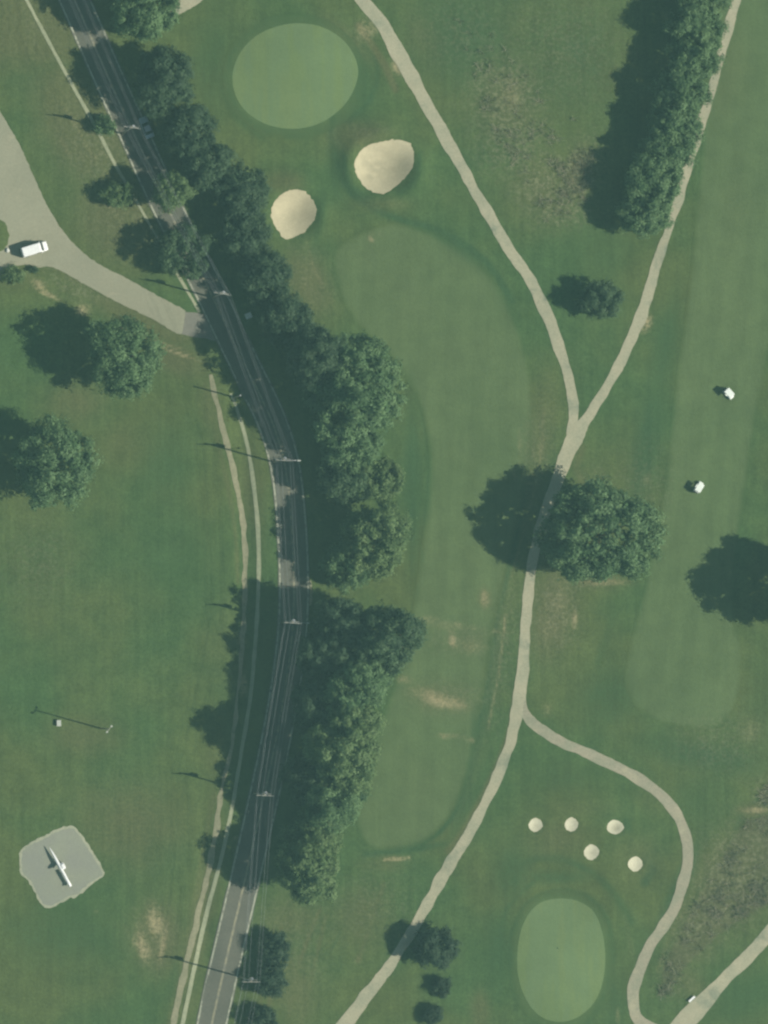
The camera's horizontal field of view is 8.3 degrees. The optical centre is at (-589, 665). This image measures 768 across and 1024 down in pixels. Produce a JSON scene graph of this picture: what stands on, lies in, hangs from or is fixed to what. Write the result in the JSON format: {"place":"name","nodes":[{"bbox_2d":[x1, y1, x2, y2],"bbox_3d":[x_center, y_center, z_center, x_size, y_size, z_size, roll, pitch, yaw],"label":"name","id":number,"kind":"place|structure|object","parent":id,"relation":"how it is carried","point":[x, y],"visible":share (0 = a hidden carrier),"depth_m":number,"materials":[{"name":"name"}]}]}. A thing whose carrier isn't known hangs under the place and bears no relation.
{"place":"outdoors","nodes":[
{"label":"outdoors","id":0,"kind":"place"},
{"bbox_2d":[25,0,200,312],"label":"pavement","id":1,"kind":"structure","parent":0,"point":[85,108],"depth_m":999.90,"materials":[{"name":"beige concrete"}]},
{"bbox_2d":[58,0,309,1023],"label":"road","id":2,"kind":"structure","parent":0,"point":[280,498],"depth_m":999.97,"materials":[{"name":"grey asphalt"}]},
{"bbox_2d":[139,116,153,138],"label":"sedan car","id":3,"kind":"object","parent":2,"relation":"on","point":[144,123],"visible":0.99,"depth_m":998.97,"materials":[{"name":"blue paint"}]},
{"bbox_2d":[59,0,280,1023],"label":"road marking","id":4,"kind":"object","parent":2,"relation":"on","point":[275,508],"visible":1,"depth_m":999.94,"materials":[{"name":"paint"}]},
{"bbox_2d":[74,0,294,1023],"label":"road marking","id":5,"kind":"object","parent":2,"relation":"on","point":[287,481],"visible":0.98,"depth_m":999.95,"materials":[{"name":"paint"}]},
{"bbox_2d":[89,0,308,1023],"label":"road marking","id":6,"kind":"object","parent":2,"relation":"on","point":[304,519],"visible":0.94,"depth_m":999.95,"materials":[{"name":"paint"}]},
{"bbox_2d":[175,0,201,13],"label":"cart path","id":7,"kind":"structure","parent":0,"point":[185,5],"depth_m":1000.04,"materials":[{"name":"beige concrete"}]},
{"bbox_2d":[171,374,248,1023],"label":"dirt track","id":8,"kind":"structure","parent":0,"point":[210,863],"depth_m":1000.04,"materials":[{"name":"beige soil"}]},
{"bbox_2d":[181,393,260,1023],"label":"pavement","id":9,"kind":"structure","parent":0,"point":[234,794],"depth_m":1000.06,"materials":[{"name":"beige concrete"}]},
{"bbox_2d":[245,312,251,318],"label":"utility cabinet","id":10,"kind":"object","parent":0,"point":[248,315],"visible":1,"depth_m":999.35,"materials":[{"name":"grey metal"}]},
{"bbox_2d":[0,0,767,1023],"bbox_3d":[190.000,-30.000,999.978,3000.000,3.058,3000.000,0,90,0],"label":"ground","id":11,"kind":"structure","parent":0,"point":[120,598],"depth_m":999.98,"materials":[{"name":"green plant"}]},
{"bbox_2d":[0,220,9,250],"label":"grass verge","id":12,"kind":"object","parent":11,"relation":"on","point":[4,235],"depth_m":999.99,"materials":[{"name":"green plant"}]},
{"bbox_2d":[0,264,27,284],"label":"shrub","id":13,"kind":"object","parent":11,"relation":"on","point":[9,274],"visible":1,"depth_m":998.61,"materials":[{"name":"green plant"}]},
{"bbox_2d":[28,264,39,273],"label":"shrub","id":14,"kind":"object","parent":11,"relation":"on","point":[33,269],"visible":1,"depth_m":999.17,"materials":[{"name":"green plant"}]},
{"bbox_2d":[11,412,103,513],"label":"oak tree","id":15,"kind":"object","parent":11,"relation":"on","point":[67,441],"visible":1,"depth_m":987.33,"materials":[{"name":"green plant"}]},
{"bbox_2d":[19,825,104,907],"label":"gravel pad","id":16,"kind":"object","parent":11,"relation":"on","point":[85,843],"visible":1,"depth_m":999.93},
{"bbox_2d":[21,828,102,905],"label":"paved pad","id":17,"kind":"object","parent":16,"relation":"on","point":[82,869],"visible":1,"depth_m":999.90,"materials":[{"name":"concrete"}]},
{"bbox_2d":[49,847,72,886],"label":"display rocket","id":18,"kind":"object","parent":17,"relation":"on","point":[61,866],"visible":1,"depth_m":998.71,"materials":[{"name":"white paint"}]},
{"bbox_2d":[0,112,184,333],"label":"gravel lot","id":19,"kind":"structure","parent":11,"relation":"on","point":[27,217],"depth_m":1000.08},
{"bbox_2d":[19,241,48,257],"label":"parked van","id":20,"kind":"object","parent":19,"relation":"on","point":[33,249],"visible":1,"depth_m":997.74,"materials":[{"name":"white paint"}]},
{"bbox_2d":[90,112,116,136],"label":"shrub","id":21,"kind":"object","parent":11,"relation":"on","point":[107,124],"visible":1,"depth_m":997.61,"materials":[{"name":"green plant"}]},
{"bbox_2d":[97,180,139,209],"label":"tree","id":22,"kind":"object","parent":11,"relation":"on","point":[118,195],"visible":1,"depth_m":996.58,"materials":[{"name":"green plant"}]},
{"bbox_2d":[84,312,166,401],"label":"oak tree","id":23,"kind":"object","parent":11,"relation":"on","point":[110,373],"visible":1,"depth_m":988.07,"materials":[{"name":"green plant"}]},
{"bbox_2d":[122,125,140,133],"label":"utility pole","id":24,"kind":"object","parent":11,"relation":"on","point":[132,127],"visible":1,"depth_m":987.91,"materials":[{"name":"grey wood"}]},
{"bbox_2d":[107,0,180,43],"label":"maple tree","id":25,"kind":"object","parent":11,"relation":"on","point":[152,19],"visible":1,"depth_m":987.09,"materials":[{"name":"green plant"}]},
{"bbox_2d":[129,43,195,120],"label":"maple tree","id":26,"kind":"object","parent":11,"relation":"on","point":[166,89],"visible":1,"depth_m":989.58,"materials":[{"name":"green plant"}]},
{"bbox_2d":[149,170,198,213],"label":"tree","id":27,"kind":"object","parent":11,"relation":"on","point":[183,192],"visible":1,"depth_m":991.27,"materials":[{"name":"green plant"}]},
{"bbox_2d":[148,219,215,280],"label":"tree","id":28,"kind":"object","parent":11,"relation":"on","point":[190,267],"visible":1,"depth_m":993.21,"materials":[{"name":"green plant"}]},
{"bbox_2d":[157,100,223,161],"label":"maple tree","id":29,"kind":"object","parent":11,"relation":"on","point":[193,118],"visible":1,"depth_m":992.14,"materials":[{"name":"green plant"}]},
{"bbox_2d":[182,312,215,340],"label":"driveway apron","id":30,"kind":"object","parent":11,"relation":"on","point":[196,325],"visible":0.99,"depth_m":999.90,"materials":[{"name":"concrete"}]},
{"bbox_2d":[179,136,239,192],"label":"maple tree","id":31,"kind":"object","parent":11,"relation":"on","point":[211,165],"visible":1,"depth_m":990.84,"materials":[{"name":"green plant"}]},
{"bbox_2d":[212,291,230,297],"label":"utility pole","id":32,"kind":"object","parent":11,"relation":"on","point":[220,293],"visible":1,"depth_m":988.50,"materials":[{"name":"grey wood"}]},
{"bbox_2d":[213,158,271,221],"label":"maple tree","id":33,"kind":"object","parent":11,"relation":"on","point":[256,191],"visible":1,"depth_m":991.98,"materials":[{"name":"green plant"}]},
{"bbox_2d":[216,209,273,264],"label":"maple tree","id":34,"kind":"object","parent":11,"relation":"on","point":[250,241],"visible":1,"depth_m":992.38,"materials":[{"name":"green plant"}]},
{"bbox_2d":[239,976,259,981],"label":"utility pole","id":35,"kind":"object","parent":11,"relation":"on","point":[250,978],"visible":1,"depth_m":987.48,"materials":[{"name":"grey wood"}]},
{"bbox_2d":[245,1004,278,1023],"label":"shrub","id":36,"kind":"object","parent":11,"relation":"on","point":[265,1011],"visible":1,"depth_m":996.74,"materials":[{"name":"green plant"}]},
{"bbox_2d":[253,791,273,795],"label":"utility pole","id":37,"kind":"object","parent":11,"relation":"on","point":[264,793],"visible":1,"depth_m":987.38,"materials":[{"name":"grey wood"}]},
{"bbox_2d":[237,250,294,311],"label":"maple tree","id":38,"kind":"object","parent":11,"relation":"on","point":[270,276],"visible":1,"depth_m":991.14,"materials":[{"name":"green plant"}]},
{"bbox_2d":[253,958,289,999],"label":"tree","id":39,"kind":"object","parent":11,"relation":"on","point":[275,978],"visible":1,"depth_m":996.30,"materials":[{"name":"green plant"}]},
{"bbox_2d":[255,929,292,969],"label":"tree","id":40,"kind":"object","parent":11,"relation":"on","point":[269,950],"visible":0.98,"depth_m":996.47,"materials":[{"name":"green plant"}]},
{"bbox_2d":[256,288,315,351],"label":"maple tree","id":41,"kind":"object","parent":11,"relation":"on","point":[274,321],"visible":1,"depth_m":989.93,"materials":[{"name":"green plant"}]},
{"bbox_2d":[273,457,300,462],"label":"utility pole","id":42,"kind":"object","parent":11,"relation":"on","point":[283,458],"visible":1,"depth_m":988.74,"materials":[{"name":"grey wood"}]},
{"bbox_2d":[271,189,316,238],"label":"sand bunker","id":43,"kind":"object","parent":11,"relation":"on","point":[293,214],"visible":1,"depth_m":1000.36},
{"bbox_2d":[222,14,365,138],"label":"green collar","id":44,"kind":"object","parent":11,"relation":"on","point":[335,120],"visible":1,"depth_m":999.64,"materials":[{"name":"green plant"}]},
{"bbox_2d":[232,23,357,128],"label":"putting green","id":45,"kind":"object","parent":44,"relation":"on","point":[295,75],"visible":1,"depth_m":999.23,"materials":[{"name":"green plant"}]},
{"bbox_2d":[281,619,309,623],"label":"utility pole","id":46,"kind":"object","parent":11,"relation":"on","point":[294,621],"visible":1,"depth_m":988.67,"materials":[{"name":"grey wood"}]},
{"bbox_2d":[274,747,330,809],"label":"maple tree","id":47,"kind":"object","parent":11,"relation":"on","point":[295,768],"visible":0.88,"depth_m":990.16,"materials":[{"name":"green plant"}]},
{"bbox_2d":[272,840,339,907],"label":"maple tree","id":48,"kind":"object","parent":11,"relation":"on","point":[309,886],"visible":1,"depth_m":987.66,"materials":[{"name":"green plant"}]},
{"bbox_2d":[276,819,344,868],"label":"maple tree","id":49,"kind":"object","parent":11,"relation":"on","point":[289,838],"visible":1,"depth_m":991.45,"materials":[{"name":"green plant"}]},
{"bbox_2d":[309,580,312,605],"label":"road shoulder","id":50,"kind":"object","parent":11,"relation":"on","point":[310,598],"visible":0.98,"depth_m":1000.03},
{"bbox_2d":[283,322,350,392],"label":"maple tree","id":51,"kind":"object","parent":11,"relation":"on","point":[316,350],"visible":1,"depth_m":984.54,"materials":[{"name":"green plant"}]},
{"bbox_2d":[287,677,348,737],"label":"maple tree","id":52,"kind":"object","parent":11,"relation":"on","point":[307,711],"visible":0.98,"depth_m":989.79,"materials":[{"name":"green plant"}]},
{"bbox_2d":[294,627,342,692],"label":"maple tree","id":53,"kind":"object","parent":11,"relation":"on","point":[316,666],"visible":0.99,"depth_m":988.54,"materials":[{"name":"green plant"}]},
{"bbox_2d":[293,807,343,847],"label":"maple tree","id":54,"kind":"object","parent":11,"relation":"on","point":[302,822],"visible":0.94,"depth_m":989.28,"materials":[{"name":"green plant"}]},
{"bbox_2d":[297,779,371,834],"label":"maple tree","id":55,"kind":"object","parent":11,"relation":"on","point":[336,805],"visible":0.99,"depth_m":985.63,"materials":[{"name":"green plant"}]},
{"bbox_2d":[306,594,371,664],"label":"maple tree","id":56,"kind":"object","parent":11,"relation":"on","point":[343,621],"visible":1,"depth_m":985.85,"materials":[{"name":"green plant"}]},
{"bbox_2d":[301,712,383,798],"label":"oak tree","id":57,"kind":"object","parent":11,"relation":"on","point":[341,766],"visible":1,"depth_m":982.15,"materials":[{"name":"green plant"}]},
{"bbox_2d":[312,453,372,509],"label":"maple tree","id":58,"kind":"object","parent":11,"relation":"on","point":[332,483],"visible":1,"depth_m":991.90,"materials":[{"name":"green plant"}]},
{"bbox_2d":[318,536,372,595],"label":"maple tree","id":59,"kind":"object","parent":11,"relation":"on","point":[342,580],"visible":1,"depth_m":992.69,"materials":[{"name":"green plant"}]},
{"bbox_2d":[312,657,386,722],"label":"maple tree","id":60,"kind":"object","parent":11,"relation":"on","point":[336,684],"visible":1,"depth_m":983.32,"materials":[{"name":"green plant"}]},
{"bbox_2d":[314,415,386,475],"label":"maple tree","id":61,"kind":"object","parent":11,"relation":"on","point":[368,450],"visible":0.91,"depth_m":988.49,"materials":[{"name":"green plant"}]},
{"bbox_2d":[299,329,409,462],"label":"oak tree","id":62,"kind":"object","parent":11,"relation":"on","point":[372,409],"visible":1,"depth_m":984.74,"materials":[{"name":"green plant"}]},
{"bbox_2d":[325,693,386,750],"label":"maple tree","id":63,"kind":"object","parent":11,"relation":"on","point":[369,724],"visible":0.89,"depth_m":984.02,"materials":[{"name":"green plant"}]},
{"bbox_2d":[339,651,397,700],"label":"maple tree","id":64,"kind":"object","parent":11,"relation":"on","point":[388,682],"visible":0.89,"depth_m":984.88,"materials":[{"name":"green plant"}]},
{"bbox_2d":[346,453,405,501],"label":"maple tree","id":65,"kind":"object","parent":11,"relation":"on","point":[391,472],"visible":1,"depth_m":992.12,"materials":[{"name":"green plant"}]},
{"bbox_2d":[338,496,416,582],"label":"oak tree","id":66,"kind":"object","parent":11,"relation":"on","point":[388,548],"visible":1,"depth_m":988.32,"materials":[{"name":"green plant"}]},
{"bbox_2d":[354,139,413,193],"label":"sand bunker","id":67,"kind":"object","parent":11,"relation":"on","point":[383,167],"visible":1,"depth_m":1000.31},
{"bbox_2d":[347,599,431,679],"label":"oak tree","id":68,"kind":"object","parent":11,"relation":"on","point":[386,641],"visible":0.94,"depth_m":982.35,"materials":[{"name":"green plant"}]},
{"bbox_2d":[421,1002,443,1023],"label":"shrub","id":69,"kind":"object","parent":11,"relation":"on","point":[433,1015],"visible":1,"depth_m":997.77,"materials":[{"name":"green plant"}]},
{"bbox_2d":[332,223,533,850],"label":"fairway","id":70,"kind":"structure","parent":11,"relation":"on","point":[435,312],"depth_m":999.99,"materials":[{"name":"green plant"}]},
{"bbox_2d":[409,924,462,971],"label":"tree","id":71,"kind":"object","parent":11,"relation":"on","point":[440,957],"visible":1,"depth_m":994.66,"materials":[{"name":"green plant"}]},
{"bbox_2d":[430,976,452,998],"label":"shrub","id":72,"kind":"object","parent":11,"relation":"on","point":[439,984],"visible":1,"depth_m":998.10,"materials":[{"name":"green plant"}]},
{"bbox_2d":[528,818,542,831],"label":"sand bunker","id":73,"kind":"object","parent":11,"relation":"on","point":[535,824],"visible":1,"depth_m":1000.09},
{"bbox_2d":[509,890,612,1023],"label":"green collar","id":74,"kind":"object","parent":11,"relation":"on","point":[586,1017],"visible":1,"depth_m":999.48,"materials":[{"name":"green plant"}]},
{"bbox_2d":[517,899,604,1021],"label":"putting green","id":75,"kind":"object","parent":74,"relation":"on","point":[563,982],"visible":1,"depth_m":999.21,"materials":[{"name":"green plant"}]},
{"bbox_2d":[565,817,577,831],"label":"sand bunker","id":76,"kind":"object","parent":11,"relation":"on","point":[571,824],"visible":1,"depth_m":999.85},
{"bbox_2d":[584,844,598,859],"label":"sand bunker","id":77,"kind":"object","parent":11,"relation":"on","point":[591,851],"visible":1,"depth_m":999.91},
{"bbox_2d":[576,277,624,319],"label":"tree","id":78,"kind":"object","parent":11,"relation":"on","point":[591,301],"visible":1,"depth_m":994.83,"materials":[{"name":"green plant"}]},
{"bbox_2d":[531,472,670,586],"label":"oak tree","id":79,"kind":"object","parent":11,"relation":"on","point":[624,560],"visible":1,"depth_m":987.90,"materials":[{"name":"green plant"}]},
{"bbox_2d":[607,820,623,833],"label":"sand bunker","id":80,"kind":"object","parent":11,"relation":"on","point":[615,827],"visible":1,"depth_m":999.64},
{"bbox_2d":[628,856,642,871],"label":"sand bunker","id":81,"kind":"object","parent":11,"relation":"on","point":[635,864],"visible":1,"depth_m":1000.36},
{"bbox_2d":[612,187,676,240],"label":"ash tree","id":82,"kind":"object","parent":11,"relation":"on","point":[652,215],"visible":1,"depth_m":993.60,"materials":[{"name":"green plant"}]},
{"bbox_2d":[622,156,684,207],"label":"ash tree","id":83,"kind":"object","parent":11,"relation":"on","point":[639,179],"visible":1,"depth_m":992.29,"materials":[{"name":"green plant"}]},
{"bbox_2d":[631,125,698,175],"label":"ash tree","id":84,"kind":"object","parent":11,"relation":"on","point":[675,156],"visible":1,"depth_m":992.57,"materials":[{"name":"green plant"}]},
{"bbox_2d":[644,100,704,146],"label":"ash tree","id":85,"kind":"object","parent":11,"relation":"on","point":[687,120],"visible":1,"depth_m":992.77,"materials":[{"name":"green plant"}]},
{"bbox_2d":[647,67,713,118],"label":"ash tree","id":86,"kind":"object","parent":11,"relation":"on","point":[679,89],"visible":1,"depth_m":992.39,"materials":[{"name":"green plant"}]},
{"bbox_2d":[662,28,726,87],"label":"ash tree","id":87,"kind":"object","parent":11,"relation":"on","point":[706,59],"visible":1,"depth_m":992.49,"materials":[{"name":"green plant"}]},
{"bbox_2d":[662,0,729,48],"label":"ash tree","id":88,"kind":"object","parent":11,"relation":"on","point":[690,23],"visible":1,"depth_m":992.52,"materials":[{"name":"green plant"}]},
{"bbox_2d":[624,0,767,729],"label":"fairway","id":89,"kind":"structure","parent":11,"relation":"on","point":[683,667],"depth_m":999.95,"materials":[{"name":"green plant"}]},
{"bbox_2d":[693,481,704,493],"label":"golf cart","id":90,"kind":"object","parent":89,"relation":"on","point":[699,486],"visible":1,"depth_m":998.08,"materials":[{"name":"plastic"}]},
{"bbox_2d":[722,387,733,399],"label":"golf cart","id":91,"kind":"object","parent":89,"relation":"on","point":[728,393],"visible":1,"depth_m":998.38,"materials":[{"name":"plastic"}]},
{"bbox_2d":[675,0,733,14],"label":"ash tree","id":92,"kind":"object","parent":11,"relation":"on","point":[685,3],"visible":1,"depth_m":992.96,"materials":[{"name":"green plant"}]},
{"bbox_2d":[657,785,767,999],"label":"rough grass patch","id":93,"kind":"object","parent":11,"relation":"on","point":[756,856],"visible":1,"depth_m":999.87,"materials":[{"name":"green plant"}]},
{"bbox_2d":[756,780,767,805],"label":"rough grass patch","id":94,"kind":"object","parent":11,"relation":"on","point":[759,793],"visible":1,"depth_m":1000.13,"materials":[{"name":"green plant"}]},
{"bbox_2d":[355,0,578,434],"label":"cart path","id":95,"kind":"structure","parent":0,"point":[399,55],"depth_m":999.90,"materials":[{"name":"beige concrete"}]},
{"bbox_2d":[457,17,598,222],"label":"meadow grass","id":96,"kind":"structure","parent":0,"point":[563,193],"depth_m":999.72,"materials":[{"name":"plant"}]},
{"bbox_2d":[336,0,740,1023],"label":"cart path","id":97,"kind":"structure","parent":0,"point":[570,448],"depth_m":999.93,"materials":[{"name":"beige concrete"}]},
{"bbox_2d":[522,699,693,1023],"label":"cart path","id":98,"kind":"structure","parent":0,"point":[664,798],"depth_m":999.91,"materials":[{"name":"beige concrete"}]},
{"bbox_2d":[671,925,767,1023],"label":"cart path","id":99,"kind":"structure","parent":0,"point":[697,1008],"depth_m":999.88,"materials":[{"name":"beige concrete"}]}
]}

